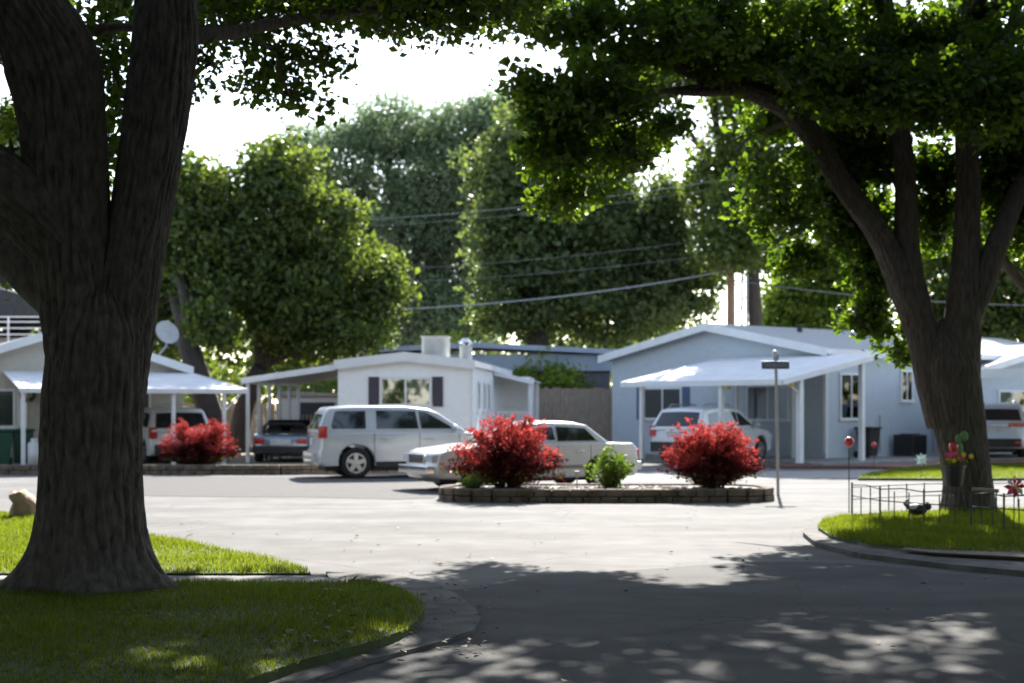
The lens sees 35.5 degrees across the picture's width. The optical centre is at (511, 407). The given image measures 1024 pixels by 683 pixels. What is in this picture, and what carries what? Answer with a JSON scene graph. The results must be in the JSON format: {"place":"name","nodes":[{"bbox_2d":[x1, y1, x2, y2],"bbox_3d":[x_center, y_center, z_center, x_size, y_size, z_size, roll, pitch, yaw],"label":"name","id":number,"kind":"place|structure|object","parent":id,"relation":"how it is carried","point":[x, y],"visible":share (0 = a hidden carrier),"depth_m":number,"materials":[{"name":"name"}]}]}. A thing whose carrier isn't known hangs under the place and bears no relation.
{"place":"outdoors","nodes":[
{"label":"outdoors","id":0,"kind":"place"},
{"bbox_2d":[0,510,310,575],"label":"roadside lawn","id":1,"kind":"structure","parent":0,"point":[229,573],"depth_m":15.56,"materials":[{"name":"plant"}]},
{"bbox_2d":[9,489,35,517],"bbox_3d":[-7.132,1.432,23.456,0.457,0.476,0.418,0,0,0],"label":"boulder","id":2,"kind":"object","parent":1,"relation":"on","point":[23,501],"visible":0.77,"depth_m":23.29,"materials":[{"name":"beige stone"}]},
{"bbox_2d":[0,453,310,469],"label":"yard","id":3,"kind":"structure","parent":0,"point":[275,460],"depth_m":46.66,"materials":[{"name":"grey concrete"}]},
{"bbox_2d":[0,429,14,464],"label":"wheelie bin","id":4,"kind":"object","parent":3,"relation":"on","point":[6,435],"visible":0.98,"depth_m":42.82,"materials":[{"name":"green plastic"}]},
{"bbox_2d":[0,91,32,337],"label":"broad tree","id":5,"kind":"object","parent":3,"relation":"on","point":[3,281],"visible":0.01,"depth_m":73.88,"materials":[{"name":"green plant"}]},
{"bbox_2d":[0,287,40,343],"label":"house","id":6,"kind":"structure","parent":3,"relation":"on","point":[22,313],"depth_m":65.40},
{"bbox_2d":[11,429,34,464],"bbox_3d":[-13.369,1.067,43.635,0.620,0.985,0.718,0,0,-25],"label":"wheelie bin","id":7,"kind":"object","parent":3,"relation":"on","point":[16,445],"visible":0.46,"depth_m":43.35,"materials":[{"name":"green plastic"}]},
{"bbox_2d":[27,438,37,464],"bbox_3d":[-12.906,1.175,43.200,0.340,0.710,0.335,0,0,0],"label":"gas bottle","id":8,"kind":"object","parent":3,"relation":"on","point":[32,452],"visible":0.9,"depth_m":43.05,"materials":[{"name":"white paint"}]},
{"bbox_2d":[0,333,247,464],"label":"mobile home","id":9,"kind":"object","parent":3,"relation":"on","point":[170,382],"visible":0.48,"depth_m":44.92,"materials":[{"name":"beige metal"}]},
{"bbox_2d":[0,389,16,428],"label":"window","id":10,"kind":"structure","parent":9,"relation":"in","point":[7,396],"depth_m":44.89,"materials":[{"name":"grey glass"}]},
{"bbox_2d":[20,393,35,401],"bbox_3d":[-13.633,-0.390,45.068,0.448,0.451,0.136,0,0,-25],"label":"wall ornament","id":11,"kind":"object","parent":9,"relation":"attached to","point":[32,397],"depth_m":45.08,"materials":[{"name":"black metal"}]},
{"bbox_2d":[144,393,150,407],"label":"window","id":12,"kind":"structure","parent":9,"relation":"in","point":[148,395],"depth_m":46.53,"materials":[{"name":"grey glass"}]},
{"bbox_2d":[156,320,178,354],"bbox_3d":[-10.310,-1.950,47.692,0.671,1.315,0.592,0,0,0],"label":"satellite dish","id":13,"kind":"object","parent":9,"relation":"on","point":[167,331],"visible":0.97,"depth_m":47.77,"materials":[{"name":"grey metal"}]},
{"bbox_2d":[143,406,210,462],"bbox_3d":[-10.207,0.807,47.099,2.241,1.705,4.760,0,0,-24],"label":"parked car","id":14,"kind":"object","parent":3,"relation":"on","point":[156,421],"visible":0.29,"depth_m":45.21,"materials":[{"name":"white paint"}]},
{"bbox_2d":[109,143,258,452],"bbox_3d":[-11.638,-3.649,56.075,8.334,10.857,4.901,0,0,35],"label":"broad tree","id":15,"kind":"object","parent":3,"relation":"on","point":[196,294],"visible":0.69,"depth_m":54.04,"materials":[{"name":"green plant"}]},
{"bbox_2d":[158,417,240,464],"bbox_3d":[-8.142,0.901,41.497,2.225,1.330,1.377,0,0,0],"label":"barberry bush","id":16,"kind":"object","parent":3,"relation":"on","point":[199,447],"visible":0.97,"depth_m":41.37,"materials":[{"name":"red plant"}]},
{"bbox_2d":[183,357,275,406],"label":"bush","id":17,"kind":"object","parent":3,"relation":"on","point":[226,375],"visible":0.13,"depth_m":65.91,"materials":[{"name":"green plant"}]},
{"bbox_2d":[184,403,277,446],"bbox_3d":[-9.286,0.681,60.286,12.427,1.778,0.187,0,0,0],"label":"board fence","id":18,"kind":"object","parent":3,"relation":"on","point":[264,413],"visible":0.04,"depth_m":60.20,"materials":[{"name":"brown wood"}]},
{"bbox_2d":[252,420,309,461],"bbox_3d":[-6.669,0.955,47.559,1.720,1.210,4.079,0,0,-2],"label":"parked car","id":19,"kind":"object","parent":3,"relation":"on","point":[283,438],"visible":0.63,"depth_m":45.75,"materials":[{"name":"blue metal"}]},
{"bbox_2d":[272,379,337,418],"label":"bush","id":20,"kind":"object","parent":3,"relation":"on","point":[324,386],"visible":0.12,"depth_m":74.40,"materials":[{"name":"green plant"}]},
{"bbox_2d":[212,130,425,452],"bbox_3d":[-6.956,-4.145,56.113,6.372,11.595,7.189,0,0,42],"label":"round tree","id":21,"kind":"object","parent":3,"relation":"on","point":[322,293],"visible":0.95,"depth_m":55.23,"materials":[{"name":"green plant"}]},
{"bbox_2d":[241,352,540,462],"bbox_3d":[-3.264,-0.010,51.185,7.920,3.140,12.280,0,0,5],"label":"mobile home","id":22,"kind":"object","parent":3,"relation":"on","point":[463,393],"visible":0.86,"depth_m":45.26,"materials":[{"name":"white"}]},
{"bbox_2d":[302,414,311,422],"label":"picket gate","id":23,"kind":"structure","parent":22,"relation":"attached to","point":[307,417],"depth_m":52.27,"materials":[{"name":"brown wood"}]},
{"bbox_2d":[378,377,432,406],"bbox_3d":[-3.002,-0.450,45.123,1.540,0.860,0.074,0,0,5],"label":"window","id":24,"kind":"structure","parent":22,"relation":"in","point":[402,391],"depth_m":45.13,"materials":[{"name":"clear glass"}]},
{"bbox_2d":[420,336,450,356],"bbox_3d":[-2.225,-1.710,46.801,0.800,0.760,0.800,0,0,5],"label":"evaporative cooler","id":25,"kind":"object","parent":22,"relation":"on","point":[436,345],"visible":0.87,"depth_m":46.43,"materials":[{"name":"metal"}]},
{"bbox_2d":[458,338,473,358],"bbox_3d":[-1.368,-1.650,47.430,0.480,0.820,0.473,0,0,0],"label":"roof vent","id":26,"kind":"object","parent":22,"relation":"on","point":[465,349],"visible":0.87,"depth_m":47.28,"materials":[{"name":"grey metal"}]},
{"bbox_2d":[477,381,481,412],"bbox_3d":[-0.957,-0.330,46.501,0.074,0.920,0.680,0,0,5],"label":"window","id":27,"kind":"structure","parent":22,"relation":"in","point":[479,409],"depth_m":46.28,"materials":[{"name":"white paint"}]},
{"bbox_2d":[482,382,486,411],"bbox_3d":[-0.821,-0.330,48.095,0.074,0.920,0.680,0,0,5],"label":"window","id":28,"kind":"structure","parent":22,"relation":"in","point":[484,409],"depth_m":47.79,"materials":[{"name":"white paint"}]},
{"bbox_2d":[487,382,490,411],"bbox_3d":[-0.709,-0.330,49.390,0.074,0.920,0.680,0,0,5],"label":"window","id":29,"kind":"structure","parent":22,"relation":"in","point":[488,383],"depth_m":49.10,"materials":[{"name":"white paint"}]},
{"bbox_2d":[0,576,347,582],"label":"footpath","id":30,"kind":"structure","parent":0,"point":[258,578],"depth_m":15.20,"materials":[{"name":"concrete"}]},
{"bbox_2d":[0,576,425,682],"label":"front lawn","id":31,"kind":"structure","parent":0,"point":[313,660],"depth_m":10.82,"materials":[{"name":"plant"}]},
{"bbox_2d":[0,0,583,595],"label":"shade tree","id":32,"kind":"object","parent":31,"relation":"on","point":[82,256],"visible":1,"depth_m":14.16,"materials":[{"name":"green plant"}]},
{"bbox_2d":[143,476,438,498],"bbox_3d":[-6.287,1.695,34.756,9.860,0.001,10.172,0,0,0],"label":"parking apron","id":33,"kind":"object","parent":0,"point":[382,487],"visible":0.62,"depth_m":34.11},
{"bbox_2d":[277,391,337,419],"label":"shed","id":34,"kind":"structure","parent":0,"point":[312,403],"depth_m":54.39,"materials":[{"name":"beige"}]},
{"bbox_2d":[300,402,334,419],"bbox_3d":[-6.631,0.635,54.375,1.250,1.650,0.028,0,0,5],"label":"door","id":35,"kind":"structure","parent":34,"relation":"in","point":[308,408],"depth_m":54.38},
{"bbox_2d":[275,414,662,460],"bbox_3d":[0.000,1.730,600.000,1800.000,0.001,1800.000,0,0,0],"label":"ground","id":36,"kind":"structure","parent":0,"point":[638,459],"depth_m":52.72,"materials":[{"name":"grey concrete"}]},
{"bbox_2d":[264,80,518,353],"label":"tall willow","id":37,"kind":"object","parent":36,"relation":"on","point":[430,182],"visible":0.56,"depth_m":90.90,"materials":[{"name":"green plant"}]},
{"bbox_2d":[1,282,839,406],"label":"treeline","id":38,"kind":"object","parent":36,"relation":"on","point":[249,361],"visible":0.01,"depth_m":107.28,"materials":[{"name":"green plant"}]},
{"bbox_2d":[421,331,506,353],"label":"bush","id":39,"kind":"object","parent":36,"relation":"on","point":[455,337],"visible":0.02,"depth_m":79.85,"materials":[{"name":"green plant"}]},
{"bbox_2d":[358,342,617,436],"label":"long building","id":40,"kind":"structure","parent":36,"relation":"on","point":[588,357],"depth_m":60.20,"materials":[{"name":"stone"}]},
{"bbox_2d":[510,347,605,428],"bbox_3d":[1.399,-0.328,59.611,4.802,3.928,2.446,0,0,0],"label":"bush","id":41,"kind":"object","parent":36,"relation":"on","point":[556,380],"visible":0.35,"depth_m":59.59,"materials":[{"name":"green plant"}]},
{"bbox_2d":[534,387,611,441],"bbox_3d":[0.772,0.405,58.686,6.744,2.330,0.187,0,0,0],"label":"board fence","id":42,"kind":"object","parent":36,"relation":"on","point":[576,405],"visible":0.19,"depth_m":58.60,"materials":[{"name":"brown wood"}]},
{"bbox_2d":[446,80,737,353],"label":"cottonwood","id":43,"kind":"object","parent":36,"relation":"on","point":[639,314],"visible":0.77,"depth_m":65.96,"materials":[{"name":"green plant"}]},
{"bbox_2d":[727,263,734,324],"bbox_3d":[8.486,-2.800,61.992,1.800,9.000,0.384,0,0,0],"label":"utility pole","id":44,"kind":"object","parent":36,"relation":"on","point":[730,300],"depth_m":61.87,"materials":[{"name":"brown wood"}]},
{"bbox_2d":[373,190,704,225],"bbox_3d":[-0.669,-7.639,61.000,18.422,1.941,0.014,0,0,-6],"label":"power line","id":45,"kind":"object","parent":44,"relation":"attached to","point":[529,213],"visible":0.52,"depth_m":61.02,"materials":[{"name":"metal"}]},
{"bbox_2d":[397,242,686,268],"bbox_3d":[-0.669,-5.882,61.000,18.422,1.580,0.015,0,0,-6],"label":"power line","id":46,"kind":"object","parent":44,"relation":"attached to","point":[548,258],"visible":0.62,"depth_m":61.21,"materials":[{"name":"metal"}]},
{"bbox_2d":[380,182,705,218],"bbox_3d":[-0.669,-7.906,61.000,18.422,2.030,0.017,0,0,-6],"label":"power line","id":47,"kind":"object","parent":44,"relation":"attached to","point":[534,205],"visible":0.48,"depth_m":61.02,"materials":[{"name":"metal"}]},
{"bbox_2d":[409,255,705,281],"bbox_3d":[-0.669,-5.348,61.000,18.421,1.410,0.016,0,0,-6],"label":"power line","id":48,"kind":"object","parent":44,"relation":"attached to","point":[561,271],"visible":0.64,"depth_m":61.28,"materials":[{"name":"metal"}]},
{"bbox_2d":[395,270,725,309],"bbox_3d":[0.833,-4.492,61.000,15.446,1.756,0.046,0,0,-7],"label":"power line","id":49,"kind":"object","parent":44,"relation":"attached to","point":[566,295],"visible":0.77,"depth_m":61.15,"materials":[{"name":"metal"}]},
{"bbox_2d":[735,280,1023,305],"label":"power line","id":50,"kind":"object","parent":44,"relation":"attached to","point":[852,294],"visible":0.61,"depth_m":61.99,"materials":[{"name":"metal"}]},
{"bbox_2d":[890,188,1023,342],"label":"pale tree","id":51,"kind":"object","parent":36,"relation":"on","point":[1006,322],"visible":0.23,"depth_m":71.67,"materials":[{"name":"green plant"}]},
{"bbox_2d":[0,0,1022,409],"label":"sky","id":52,"kind":"structure","parent":0,"point":[211,127],"materials":[{"name":"white"}]},
{"bbox_2d":[0,461,1023,589],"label":"road","id":53,"kind":"structure","parent":0,"point":[316,535],"depth_m":22.39,"materials":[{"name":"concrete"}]},
{"bbox_2d":[0,464,405,474],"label":"retaining wall","id":54,"kind":"structure","parent":53,"relation":"on","point":[297,469],"depth_m":40.63,"materials":[{"name":"stone"}]},
{"bbox_2d":[303,405,477,477],"bbox_3d":[-2.688,0.818,39.732,4.980,1.765,2.391,0,0,-15],"label":"parked car","id":55,"kind":"object","parent":53,"relation":"on","point":[382,437],"visible":0.63,"depth_m":38.65,"materials":[{"name":"silver metal"}]},
{"bbox_2d":[1,520,994,681],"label":"fallen leaves","id":56,"kind":"object","parent":53,"relation":"on","point":[398,644],"visible":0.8,"depth_m":12.27,"materials":[{"name":"brown plant"}]},
{"bbox_2d":[398,421,641,486],"bbox_3d":[0.211,0.983,33.996,5.000,1.435,2.301,0,0,-25],"label":"parked car","id":57,"kind":"object","parent":53,"relation":"on","point":[579,446],"visible":0.55,"depth_m":33.46,"materials":[{"name":"beige paint"}]},
{"bbox_2d":[439,483,774,502],"bbox_3d":[1.749,1.589,29.826,6.221,0.262,2.392,0,0,0],"label":"island planter","id":58,"kind":"object","parent":53,"relation":"on","point":[626,493],"visible":0.95,"depth_m":28.66,"materials":[{"name":"stone"}]},
{"bbox_2d":[458,472,488,488],"bbox_3d":[-0.719,1.374,29.219,0.599,0.423,0.588,0,0,22],"label":"plant","id":59,"kind":"object","parent":58,"relation":"on","point":[468,482],"visible":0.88,"depth_m":29.13,"materials":[{"name":"green plant"}]},
{"bbox_2d":[441,413,569,488],"bbox_3d":[-0.141,0.794,29.772,2.451,1.424,1.819,0,0,0],"label":"barberry bush","id":60,"kind":"object","parent":58,"relation":"on","point":[506,459],"visible":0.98,"depth_m":29.61,"materials":[{"name":"red plant"}]},
{"bbox_2d":[574,471,579,488],"bbox_3d":[1.190,1.327,29.300,0.100,0.345,0.100,0,0,0],"label":"solar light","id":61,"kind":"object","parent":58,"relation":"on","point":[576,474],"visible":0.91,"depth_m":29.28,"materials":[{"name":"grey metal"}]},
{"bbox_2d":[583,444,636,487],"bbox_3d":[1.847,1.130,29.998,0.969,0.916,1.022,0,0,-43],"label":"green shrub","id":62,"kind":"object","parent":58,"relation":"on","point":[614,471],"visible":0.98,"depth_m":29.86,"materials":[{"name":"green plant"}]},
{"bbox_2d":[657,417,767,488],"bbox_3d":[3.736,0.839,29.741,2.105,1.347,1.748,0,0,0],"label":"barberry bush","id":63,"kind":"object","parent":58,"relation":"on","point":[708,460],"visible":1,"depth_m":29.56,"materials":[{"name":"red plant"}]},
{"bbox_2d":[762,350,788,494],"bbox_3d":[5.138,0.286,31.200,0.391,2.830,0.391,0,0,45],"label":"street sign","id":64,"kind":"object","parent":53,"relation":"on","point":[775,364],"visible":1,"depth_m":31.18,"materials":[{"name":"grey metal"}]},
{"bbox_2d":[803,509,1023,576],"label":"kerb","id":65,"kind":"structure","parent":53,"relation":"on","point":[813,535],"depth_m":17.67,"materials":[{"name":"concrete"}]},
{"bbox_2d":[857,543,1023,558],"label":"soil edge","id":66,"kind":"object","parent":53,"relation":"on","point":[900,549],"visible":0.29,"depth_m":17.90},
{"bbox_2d":[315,562,1023,682],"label":"dark asphalt","id":67,"kind":"structure","parent":0,"point":[620,635],"depth_m":12.25,"materials":[{"name":"grey asphalt"}]},
{"bbox_2d":[268,572,480,682],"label":"kerb apron","id":68,"kind":"object","parent":67,"relation":"on","point":[425,637],"visible":0.59,"depth_m":12.14,"materials":[{"name":"concrete"}]},
{"bbox_2d":[575,470,886,481],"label":"concrete drive","id":69,"kind":"structure","parent":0,"point":[647,476],"depth_m":40.15,"materials":[{"name":"grey concrete"}]},
{"bbox_2d":[638,453,1023,464],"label":"house pad","id":70,"kind":"object","parent":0,"point":[854,460],"visible":0.07,"depth_m":48.78,"materials":[{"name":"concrete"}]},
{"bbox_2d":[595,340,643,385],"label":"bush","id":71,"kind":"object","parent":70,"relation":"on","point":[613,348],"visible":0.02,"depth_m":79.93,"materials":[{"name":"green plant"}]},
{"bbox_2d":[649,404,771,461],"bbox_3d":[6.146,0.757,49.010,2.241,1.765,4.760,0,0,37],"label":"parked car","id":72,"kind":"object","parent":70,"relation":"on","point":[660,432],"visible":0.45,"depth_m":47.62,"materials":[{"name":"white paint"}]},
{"bbox_2d":[741,267,742,324],"bbox_3d":[9.056,-2.614,63.000,0.130,8.627,0.130,0,0,0],"label":"pole","id":73,"kind":"object","parent":70,"relation":"on","point":[742,299],"depth_m":62.95,"materials":[{"name":"grey metal"}]},
{"bbox_2d":[746,269,747,324],"bbox_3d":[9.253,-2.611,63.000,0.109,8.622,0.109,0,0,0],"label":"pole","id":74,"kind":"object","parent":70,"relation":"on","point":[747,298],"depth_m":62.96,"materials":[{"name":"grey metal"}]},
{"bbox_2d":[628,0,892,325],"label":"broad tree","id":75,"kind":"object","parent":70,"relation":"on","point":[737,248],"visible":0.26,"depth_m":64.73,"materials":[{"name":"green plant"}]},
{"bbox_2d":[598,323,1023,462],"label":"mobile home","id":76,"kind":"object","parent":70,"relation":"on","point":[836,393],"visible":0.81,"depth_m":51.77,"materials":[{"name":"blue"}]},
{"bbox_2d":[645,387,681,419],"bbox_3d":[5.191,-0.145,55.255,0.074,1.150,1.880,0,0,-41],"label":"window","id":77,"kind":"structure","parent":76,"relation":"in","point":[657,399],"depth_m":55.36,"materials":[{"name":"grey glass"}]},
{"bbox_2d":[746,385,790,421],"bbox_3d":[8.261,-0.150,51.716,0.074,1.180,1.850,0,0,-41],"label":"window","id":78,"kind":"structure","parent":76,"relation":"in","point":[760,399],"depth_m":51.77,"materials":[{"name":"grey glass"}]},
{"bbox_2d":[839,373,857,420],"bbox_3d":[10.784,-0.355,50.804,1.240,1.510,0.074,0,0,-41],"label":"window","id":79,"kind":"structure","parent":76,"relation":"in","point":[848,382],"depth_m":50.70,"materials":[{"name":"glass"}]},
{"bbox_2d":[900,370,914,402],"bbox_3d":[13.024,-0.715,52.747,0.730,1.070,0.074,0,0,-41],"label":"window","id":80,"kind":"structure","parent":76,"relation":"in","point":[906,376],"depth_m":52.74,"materials":[{"name":"glass"}]},
{"bbox_2d":[739,198,893,330],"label":"pale tree","id":81,"kind":"object","parent":70,"relation":"on","point":[782,306],"visible":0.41,"depth_m":82.77,"materials":[{"name":"green plant"}]},
{"bbox_2d":[853,427,881,457],"bbox_3d":[11.231,1.087,50.565,0.620,0.985,0.718,0,0,-40],"label":"wheelie bin","id":82,"kind":"object","parent":70,"relation":"on","point":[872,434],"visible":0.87,"depth_m":50.31,"materials":[{"name":"black plastic"}]},
{"bbox_2d":[893,433,926,455],"bbox_3d":[12.916,1.180,51.901,0.760,0.700,0.772,0,0,-41],"label":"air conditioner","id":83,"kind":"object","parent":70,"relation":"on","point":[911,444],"visible":0.99,"depth_m":51.64,"materials":[{"name":"black metal"}]},
{"bbox_2d":[981,345,1023,453],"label":"mobile home","id":84,"kind":"object","parent":70,"relation":"on","point":[1008,390],"visible":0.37,"depth_m":55.29,"materials":[{"name":"white"}]},
{"bbox_2d":[998,390,1023,412],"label":"window","id":85,"kind":"structure","parent":84,"relation":"in","point":[1007,396],"depth_m":55.36,"materials":[{"name":"white glass"}]},
{"bbox_2d":[981,369,1023,377],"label":"carport","id":86,"kind":"object","parent":70,"relation":"on","point":[1002,373],"visible":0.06,"depth_m":46.44,"materials":[{"name":"white metal"}]},
{"bbox_2d":[984,400,1023,456],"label":"parked car","id":87,"kind":"object","parent":70,"relation":"on","point":[1005,426],"visible":0.49,"depth_m":50.27,"materials":[{"name":"white paint"}]},
{"bbox_2d":[770,459,1023,469],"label":"mulch bed","id":88,"kind":"object","parent":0,"point":[889,466],"visible":0.32,"depth_m":45.08,"materials":[{"name":"brown soil"}]},
{"bbox_2d":[817,505,1023,551],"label":"corner lawn","id":89,"kind":"structure","parent":0,"point":[833,537],"depth_m":19.47,"materials":[{"name":"plant"}]},
{"bbox_2d":[486,0,1023,510],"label":"shade tree","id":90,"kind":"object","parent":89,"relation":"on","point":[836,86],"visible":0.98,"depth_m":24.32,"materials":[{"name":"green plant"}]},
{"bbox_2d":[844,437,853,512],"bbox_3d":[5.135,1.020,24.381,0.156,1.160,0.156,0,0,0],"label":"garden stake","id":91,"kind":"object","parent":89,"relation":"on","point":[848,442],"visible":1,"depth_m":24.38,"materials":[{"name":"red metal"}]},
{"bbox_2d":[903,499,931,515],"bbox_3d":[6.005,1.473,23.704,0.426,0.254,0.164,0,0,0],"label":"garden statue","id":92,"kind":"object","parent":89,"relation":"on","point":[916,508],"visible":0.75,"depth_m":23.65,"materials":[{"name":"black metal"}]},
{"bbox_2d":[851,482,1023,529],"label":"garden fence","id":93,"kind":"object","parent":89,"relation":"on","point":[939,504],"visible":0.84,"depth_m":21.51,"materials":[{"name":"black metal"}]},
{"bbox_2d":[853,483,1023,509],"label":"garden fence","id":94,"kind":"object","parent":89,"relation":"on","point":[888,485],"visible":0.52,"depth_m":24.64,"materials":[{"name":"black metal"}]},
{"bbox_2d":[932,431,973,511],"bbox_3d":[6.718,0.974,24.303,0.545,1.256,0.487,0,0,-22],"label":"flower pot","id":95,"kind":"object","parent":89,"relation":"on","point":[953,469],"visible":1,"depth_m":24.22,"materials":[{"name":"black plastic"}]},
{"bbox_2d":[901,544,1023,556],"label":"bare soil","id":96,"kind":"structure","parent":89,"relation":"on","point":[1004,553],"depth_m":17.80,"materials":[{"name":"brown soil"}]},
{"bbox_2d":[972,487,998,512],"bbox_3d":[7.089,1.393,23.959,0.394,0.414,0.077,0,0,15],"label":"bench","id":97,"kind":"object","parent":89,"relation":"on","point":[985,490],"visible":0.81,"depth_m":23.94,"materials":[{"name":"grey wood"}]},
{"bbox_2d":[1003,475,1023,529],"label":"pinwheel","id":98,"kind":"object","parent":89,"relation":"on","point":[1012,488],"visible":0.97,"depth_m":20.78,"materials":[{"name":"red plastic"}]},
{"bbox_2d":[858,462,1023,480],"bbox_3d":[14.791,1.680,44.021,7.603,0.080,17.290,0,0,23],"label":"lawn","id":99,"kind":"structure","parent":0,"point":[908,479],"depth_m":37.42,"materials":[{"name":"plant"}]},
{"bbox_2d":[914,453,927,465],"bbox_3d":[10.011,1.365,39.135,0.340,0.550,0.072,0,0,0],"label":"pinwheel","id":100,"kind":"object","parent":99,"relation":"on","point":[921,460],"visible":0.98,"depth_m":39.13,"materials":[{"name":"white plastic"}]}
]}

